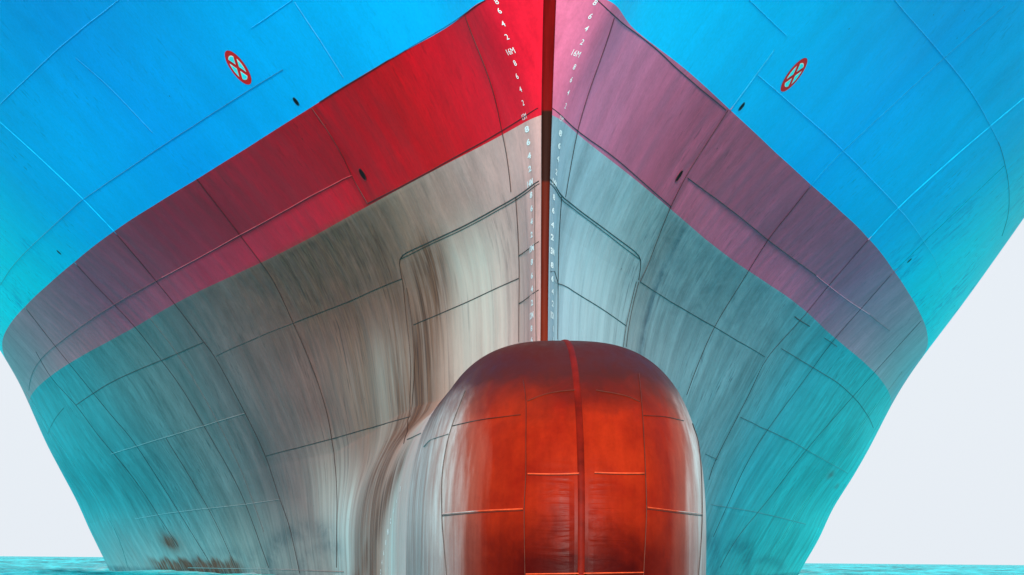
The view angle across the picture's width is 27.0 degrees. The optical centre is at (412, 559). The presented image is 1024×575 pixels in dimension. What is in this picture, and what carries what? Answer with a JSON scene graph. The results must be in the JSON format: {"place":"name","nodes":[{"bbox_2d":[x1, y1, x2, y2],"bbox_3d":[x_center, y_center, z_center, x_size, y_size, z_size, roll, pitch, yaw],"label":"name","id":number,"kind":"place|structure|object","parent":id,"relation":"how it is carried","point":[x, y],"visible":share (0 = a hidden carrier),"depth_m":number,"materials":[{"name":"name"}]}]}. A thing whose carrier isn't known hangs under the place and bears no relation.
{"place":"outdoors","nodes":[
{"label":"outdoors","id":0,"kind":"place"},
{"bbox_2d":[0,556,1023,574],"bbox_3d":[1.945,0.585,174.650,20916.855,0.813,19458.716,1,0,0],"label":"sea","id":1,"kind":"structure","parent":0,"point":[20,565],"depth_m":123.57,"materials":[{"name":"teal liquid"}]},
{"bbox_2d":[0,0,1023,574],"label":"cargo ship","id":2,"kind":"object","parent":1,"relation":"on","point":[486,286],"visible":1,"depth_m":44.80,"materials":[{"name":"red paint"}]},
{"bbox_2d":[0,219,1023,564],"label":"sky","id":3,"kind":"structure","parent":0,"point":[940,480],"materials":[{"name":"white"}]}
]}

